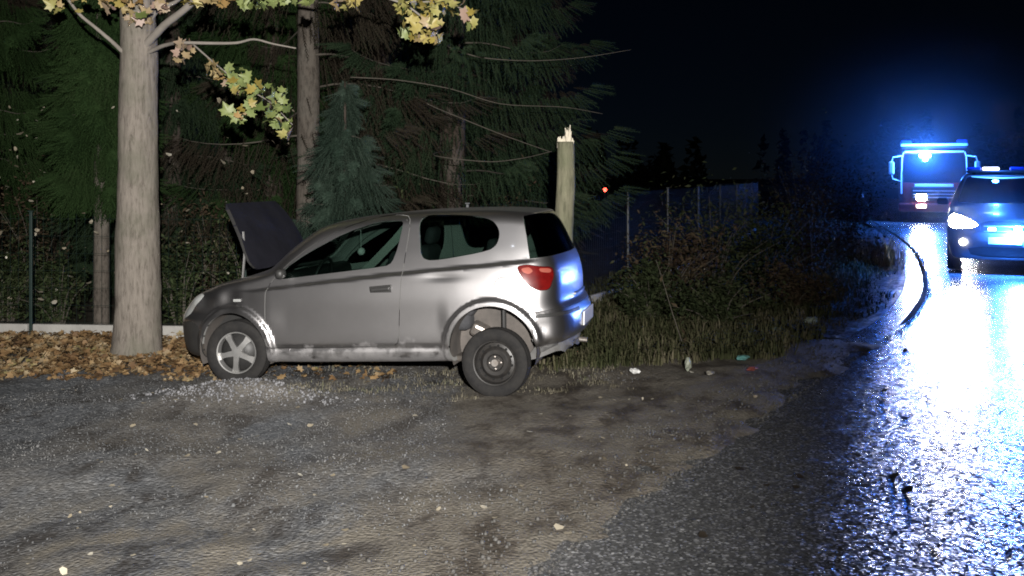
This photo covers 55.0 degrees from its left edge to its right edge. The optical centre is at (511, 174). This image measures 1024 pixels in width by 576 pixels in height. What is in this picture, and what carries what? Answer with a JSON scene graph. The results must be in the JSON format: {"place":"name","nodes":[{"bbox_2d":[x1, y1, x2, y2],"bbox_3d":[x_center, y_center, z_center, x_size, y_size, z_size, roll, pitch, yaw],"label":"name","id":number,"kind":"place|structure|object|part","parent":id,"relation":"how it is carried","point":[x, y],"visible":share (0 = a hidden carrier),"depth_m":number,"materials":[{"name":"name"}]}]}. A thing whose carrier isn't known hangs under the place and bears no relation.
{"place":"outdoors","nodes":[
{"label":"outdoors","id":0,"kind":"place"},
{"bbox_2d":[0,98,293,307],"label":"caught leaves","id":1,"kind":"object","parent":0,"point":[91,221],"visible":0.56,"depth_m":12.02,"materials":[{"name":"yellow plant"}]},
{"bbox_2d":[0,179,898,575],"bbox_3d":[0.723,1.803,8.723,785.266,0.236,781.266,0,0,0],"label":"ground","id":2,"kind":"structure","parent":0,"point":[492,431],"depth_m":6.31,"materials":[{"name":"grey gravel"}]},
{"bbox_2d":[0,223,56,321],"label":"shrub","id":3,"kind":"object","parent":2,"relation":"on","point":[9,315],"visible":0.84,"depth_m":12.55,"materials":[{"name":"green plant"}]},
{"bbox_2d":[0,0,63,306],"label":"spruce tree","id":4,"kind":"object","parent":2,"relation":"on","point":[16,38],"visible":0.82,"depth_m":13.38,"materials":[{"name":"green plant"}]},
{"bbox_2d":[0,154,82,304],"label":"shrub","id":5,"kind":"object","parent":2,"relation":"on","point":[24,228],"visible":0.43,"depth_m":13.73,"materials":[{"name":"green plant"}]},
{"bbox_2d":[2,247,92,323],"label":"shrub","id":6,"kind":"object","parent":2,"relation":"on","point":[59,306],"visible":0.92,"depth_m":12.38,"materials":[{"name":"green plant"}]},
{"bbox_2d":[0,0,115,278],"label":"spruce tree","id":7,"kind":"object","parent":2,"relation":"on","point":[32,2],"visible":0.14,"depth_m":16.05,"materials":[{"name":"green plant"}]},
{"bbox_2d":[24,0,172,324],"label":"slender spruce","id":8,"kind":"object","parent":2,"relation":"on","point":[84,137],"visible":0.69,"depth_m":11.59,"materials":[{"name":"green plant"}]},
{"bbox_2d":[0,0,198,298],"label":"spruce tree","id":9,"kind":"object","parent":2,"relation":"on","point":[62,235],"visible":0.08,"depth_m":16.55,"materials":[{"name":"green plant"}]},
{"bbox_2d":[18,0,297,303],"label":"spruce tree","id":10,"kind":"object","parent":2,"relation":"on","point":[171,121],"visible":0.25,"depth_m":14.38,"materials":[{"name":"green plant"}]},
{"bbox_2d":[0,329,396,382],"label":"fallen leaves","id":11,"kind":"object","parent":2,"relation":"on","point":[173,355],"visible":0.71,"depth_m":9.68,"materials":[{"name":"brown plant"}]},
{"bbox_2d":[160,156,239,305],"bbox_3d":[-4.374,0.824,13.530,2.045,2.160,1.305,0,0,34],"label":"shrub","id":12,"kind":"object","parent":2,"relation":"on","point":[199,237],"visible":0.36,"depth_m":13.37,"materials":[{"name":"green plant"}]},
{"bbox_2d":[160,220,242,324],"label":"shrub","id":13,"kind":"object","parent":2,"relation":"on","point":[180,285],"visible":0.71,"depth_m":12.17,"materials":[{"name":"green plant"}]},
{"bbox_2d":[175,201,270,294],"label":"shrub","id":14,"kind":"object","parent":2,"relation":"on","point":[232,256],"visible":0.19,"depth_m":12.47,"materials":[{"name":"green plant"}]},
{"bbox_2d":[0,210,468,339],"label":"wire fence","id":15,"kind":"object","parent":2,"relation":"on","point":[168,329],"visible":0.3,"depth_m":11.36,"materials":[{"name":"green painted metal"},{"name":"metal wire"}]},
{"bbox_2d":[24,377,448,409],"bbox_3d":[-2.293,1.807,8.240,3.525,0.179,0.887,0,0,0],"label":"gravel heap","id":16,"kind":"object","parent":2,"relation":"on","point":[230,390],"visible":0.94,"depth_m":8.19,"materials":[{"name":"gravel"}]},
{"bbox_2d":[158,0,343,290],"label":"spruce tree","id":17,"kind":"object","parent":2,"relation":"on","point":[228,156],"visible":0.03,"depth_m":16.72,"materials":[{"name":"green plant"}]},
{"bbox_2d":[43,0,478,358],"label":"maple tree","id":18,"kind":"object","parent":2,"relation":"on","point":[137,325],"visible":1,"depth_m":10.05,"materials":[{"name":"brown plant"}]},
{"bbox_2d":[159,0,386,300],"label":"spruce tree","id":19,"kind":"object","parent":2,"relation":"on","point":[271,35],"visible":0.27,"depth_m":14.53,"materials":[{"name":"green plant"}]},
{"bbox_2d":[112,0,524,267],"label":"spruce tree","id":20,"kind":"object","parent":2,"relation":"on","point":[309,86],"visible":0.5,"depth_m":13.07,"materials":[{"name":"green plant"}]},
{"bbox_2d":[273,81,405,268],"bbox_3d":[-2.035,0.453,11.662,2.017,3.184,1.947,0,0,33],"label":"young spruce","id":21,"kind":"object","parent":2,"relation":"on","point":[341,201],"visible":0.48,"depth_m":11.59,"materials":[{"name":"green plant"}]},
{"bbox_2d":[267,162,469,268],"bbox_3d":[-1.585,0.805,12.519,1.897,2.202,2.552,0,0,39],"label":"shrub","id":22,"kind":"object","parent":2,"relation":"on","point":[393,249],"visible":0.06,"depth_m":12.79,"materials":[{"name":"green plant"}]},
{"bbox_2d":[183,201,592,395],"bbox_3d":[-1.174,1.062,9.245,3.809,1.713,1.786,-3,-1,13],"label":"hatchback car","id":23,"kind":"object","parent":2,"relation":"on","point":[495,316],"visible":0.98,"depth_m":8.51,"materials":[{"name":"silver metal"}]},
{"bbox_3d":[-1.490,0.938,8.739,1.293,1.122,0.660,-3,-1,13],"label":"door","id":24,"kind":"part","parent":23,"relation":"part of","materials":[{"name":"silver metal"}]},
{"bbox_2d":[357,228,364,254],"bbox_3d":[-1.388,0.614,9.055,0.072,0.255,0.070,0,0,0],"label":"hanging ornament","id":25,"kind":"object","parent":23,"relation":"hanging from","point":[361,251],"visible":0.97,"depth_m":9.03,"materials":[{"name":"green"}]},
{"bbox_3d":[-1.234,0.938,9.848,1.293,1.122,0.615,-3,-1,13],"label":"door","id":26,"kind":"part","parent":23,"relation":"part of","materials":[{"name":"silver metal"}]},
{"bbox_3d":[-0.451,0.529,8.446,0.741,0.407,0.232,-3,-1,13],"label":"quarter window","id":27,"kind":"part","parent":23,"relation":"part of","materials":[{"name":"black glass"}]},
{"bbox_3d":[0.373,0.515,8.905,0.314,0.379,1.412,-3,-1,13],"label":"rear window","id":28,"kind":"part","parent":23,"relation":"part of","materials":[{"name":"black glass"}]},
{"bbox_2d":[261,0,520,268],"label":"spruce tree","id":29,"kind":"object","parent":2,"relation":"on","point":[382,54],"visible":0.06,"depth_m":16.85,"materials":[{"name":"green plant"}]},
{"bbox_2d":[16,371,785,574],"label":"strewn leaves","id":30,"kind":"object","parent":2,"relation":"on","point":[63,570],"visible":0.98,"depth_m":5.90,"materials":[{"name":"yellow plant"}]},
{"bbox_2d":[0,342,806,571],"bbox_3d":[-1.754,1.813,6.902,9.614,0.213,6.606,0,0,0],"label":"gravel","id":31,"kind":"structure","parent":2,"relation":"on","point":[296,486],"depth_m":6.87,"materials":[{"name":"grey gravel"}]},
{"bbox_2d":[281,355,633,401],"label":"dry grass","id":32,"kind":"structure","parent":2,"relation":"on","point":[475,397],"depth_m":8.75,"materials":[{"name":"brown plant"}]},
{"bbox_2d":[271,0,648,261],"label":"spruce tree","id":33,"kind":"object","parent":2,"relation":"on","point":[449,56],"visible":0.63,"depth_m":13.66,"materials":[{"name":"green plant"}]},
{"bbox_2d":[387,0,617,265],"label":"spruce tree","id":34,"kind":"object","parent":2,"relation":"on","point":[529,31],"visible":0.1,"depth_m":17.13,"materials":[{"name":"green plant"}]},
{"bbox_2d":[469,154,547,246],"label":"shrub","id":35,"kind":"object","parent":2,"relation":"on","point":[492,227],"visible":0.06,"depth_m":13.04,"materials":[{"name":"green plant"}]},
{"bbox_2d":[0,106,1023,188],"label":"wood","id":36,"kind":"object","parent":2,"relation":"on","point":[643,175],"visible":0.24,"depth_m":156.35,"materials":[{"name":"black plant"}]},
{"bbox_2d":[555,125,574,352],"bbox_3d":[0.527,0.693,10.348,0.300,2.434,0.292,0,0,0],"label":"broken tree","id":37,"kind":"object","parent":2,"relation":"on","point":[565,198],"visible":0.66,"depth_m":10.28,"materials":[{"name":"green plant"}]},
{"bbox_2d":[465,181,758,301],"bbox_3d":[4.125,1.147,21.373,0.880,1.864,22.678,0,0,22],"label":"wire fence","id":38,"kind":"object","parent":2,"relation":"on","point":[737,188],"visible":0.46,"depth_m":16.17,"materials":[{"name":"metal"}]},
{"bbox_2d":[630,368,640,373],"bbox_3d":[1.094,1.745,8.758,0.079,0.050,0.097,0,0,-17],"label":"crumpled paper","id":39,"kind":"object","parent":2,"relation":"on","point":[634,370],"visible":1,"depth_m":8.73,"materials":[{"name":"white paper"}]},
{"bbox_2d":[604,247,692,321],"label":"weed bush","id":40,"kind":"object","parent":2,"relation":"on","point":[645,286],"visible":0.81,"depth_m":11.82,"materials":[{"name":"green plant"}]},
{"bbox_2d":[656,261,687,352],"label":"weed stalk","id":41,"kind":"object","parent":2,"relation":"on","point":[673,304],"visible":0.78,"depth_m":9.78,"materials":[{"name":"brown plant"}]},
{"bbox_2d":[613,193,741,308],"bbox_3d":[2.103,1.027,12.490,1.573,1.595,1.349,0,0,27],"label":"weed bush","id":42,"kind":"object","parent":2,"relation":"on","point":[682,260],"visible":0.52,"depth_m":12.34,"materials":[{"name":"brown plant"}]},
{"bbox_2d":[684,357,691,370],"bbox_3d":[1.582,1.704,8.837,0.064,0.135,0.088,0,0,18],"label":"pale clod","id":43,"kind":"object","parent":2,"relation":"on","point":[688,365],"visible":1,"depth_m":8.81,"materials":[{"name":"white stone"}]},
{"bbox_2d":[706,370,714,374],"bbox_3d":[1.718,1.712,8.524,0.076,0.038,0.143,0,0,21],"label":"crumpled paper","id":44,"kind":"object","parent":2,"relation":"on","point":[709,372],"visible":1,"depth_m":8.49,"materials":[{"name":"white paper"}]},
{"bbox_2d":[531,237,901,371],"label":"verge grass","id":45,"kind":"structure","parent":2,"relation":"on","point":[729,342],"depth_m":10.75,"materials":[{"name":"green plant"}]},
{"bbox_2d":[630,161,806,296],"bbox_3d":[2.856,0.818,13.552,2.533,2.013,1.336,0,0,0],"label":"weed bush","id":46,"kind":"object","parent":2,"relation":"on","point":[727,253],"visible":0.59,"depth_m":13.53,"materials":[{"name":"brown plant"}]},
{"bbox_2d":[650,261,795,328],"bbox_3d":[2.421,1.420,11.472,1.724,0.816,1.309,0,0,0],"label":"weed bush","id":47,"kind":"object","parent":2,"relation":"on","point":[716,305],"visible":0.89,"depth_m":11.30,"materials":[{"name":"green plant"}]},
{"bbox_2d":[736,355,749,359],"bbox_3d":[2.176,1.718,9.247,0.189,0.048,0.113,0,0,-23],"label":"plastic wrapper","id":48,"kind":"object","parent":2,"relation":"on","point":[742,357],"visible":1,"depth_m":9.20,"materials":[{"name":"teal plastic"}]},
{"bbox_2d":[746,367,757,370],"bbox_3d":[2.098,1.696,8.598,0.073,0.036,0.155,0,0,33],"label":"plastic wrapper","id":49,"kind":"object","parent":2,"relation":"on","point":[751,368],"visible":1,"depth_m":8.56,"materials":[{"name":"red plastic"}]},
{"bbox_2d":[702,173,849,292],"bbox_3d":[3.754,0.901,14.219,2.109,1.850,1.553,0,0,0],"label":"weed bush","id":50,"kind":"object","parent":2,"relation":"on","point":[768,254],"visible":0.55,"depth_m":14.04,"materials":[{"name":"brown plant"}]},
{"bbox_2d":[742,255,848,312],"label":"weed bush","id":51,"kind":"object","parent":2,"relation":"on","point":[802,289],"visible":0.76,"depth_m":12.52,"materials":[{"name":"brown plant"}]},
{"bbox_2d":[803,317,817,324],"bbox_3d":[3.531,1.727,11.645,0.212,0.108,0.197,0,0,4],"label":"plastic bag","id":52,"kind":"object","parent":2,"relation":"on","point":[810,320],"visible":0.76,"depth_m":11.57,"materials":[{"name":"grey plastic"}]},
{"bbox_2d":[749,108,884,255],"bbox_3d":[6.502,0.171,20.769,3.072,3.308,2.994,0,0,0],"label":"weed bush","id":53,"kind":"object","parent":2,"relation":"on","point":[802,191],"visible":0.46,"depth_m":21.06,"materials":[{"name":"green plant"}]},
{"bbox_2d":[749,158,906,282],"bbox_3d":[5.198,0.775,16.547,2.520,2.101,1.817,0,0,0],"label":"weed bush","id":54,"kind":"object","parent":2,"relation":"on","point":[819,234],"visible":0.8,"depth_m":16.42,"materials":[{"name":"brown plant"}]},
{"bbox_2d":[799,228,904,338],"bbox_3d":[7.988,1.769,21.477,1.697,0.022,23.648,0,0,20],"label":"road shoulder","id":55,"kind":"object","parent":2,"relation":"on","point":[894,282],"visible":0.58,"depth_m":13.81},
{"bbox_2d":[868,219,927,325],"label":"kerb","id":56,"kind":"structure","parent":55,"relation":"on","point":[915,309],"depth_m":15.23,"materials":[{"name":"grey concrete"}]},
{"bbox_2d":[802,152,907,241],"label":"weed bush","id":57,"kind":"object","parent":2,"relation":"on","point":[844,216],"visible":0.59,"depth_m":24.86,"materials":[{"name":"green plant"}]},
{"bbox_2d":[861,193,863,222],"bbox_3d":[12.830,1.210,35.995,0.100,1.120,0.061,0,0,0],"label":"marker post","id":58,"kind":"object","parent":2,"relation":"on","point":[862,196],"visible":0.48,"depth_m":35.98,"materials":[{"name":"black plastic"}]},
{"bbox_2d":[842,224,937,269],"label":"dry reeds","id":59,"kind":"object","parent":2,"relation":"on","point":[891,257],"visible":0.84,"depth_m":19.08,"materials":[{"name":"brown plant"}]},
{"bbox_2d":[0,0,1023,178],"label":"sky","id":60,"kind":"structure","parent":0,"point":[726,74],"materials":[{"name":"black"}]},
{"bbox_2d":[526,183,1023,575],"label":"road","id":61,"kind":"structure","parent":0,"point":[870,525],"depth_m":5.86,"materials":[{"name":"grey asphalt"}]},
{"bbox_2d":[317,233,931,575],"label":"wet grit","id":62,"kind":"object","parent":61,"relation":"on","point":[495,538],"visible":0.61,"depth_m":5.64,"materials":[{"name":"grey gravel"}]},
{"bbox_2d":[888,139,980,220],"bbox_3d":[16.770,0.228,39.050,3.100,3.046,7.230,0,0,23],"label":"fire engine","id":63,"kind":"object","parent":61,"relation":"on","point":[930,174],"visible":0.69,"depth_m":36.01,"materials":[{"name":"red metal"}]},
{"bbox_2d":[937,167,1023,268],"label":"police car","id":64,"kind":"object","parent":61,"relation":"on","point":[985,219],"visible":1,"depth_m":17.70,"materials":[{"name":"paint"}]}
]}

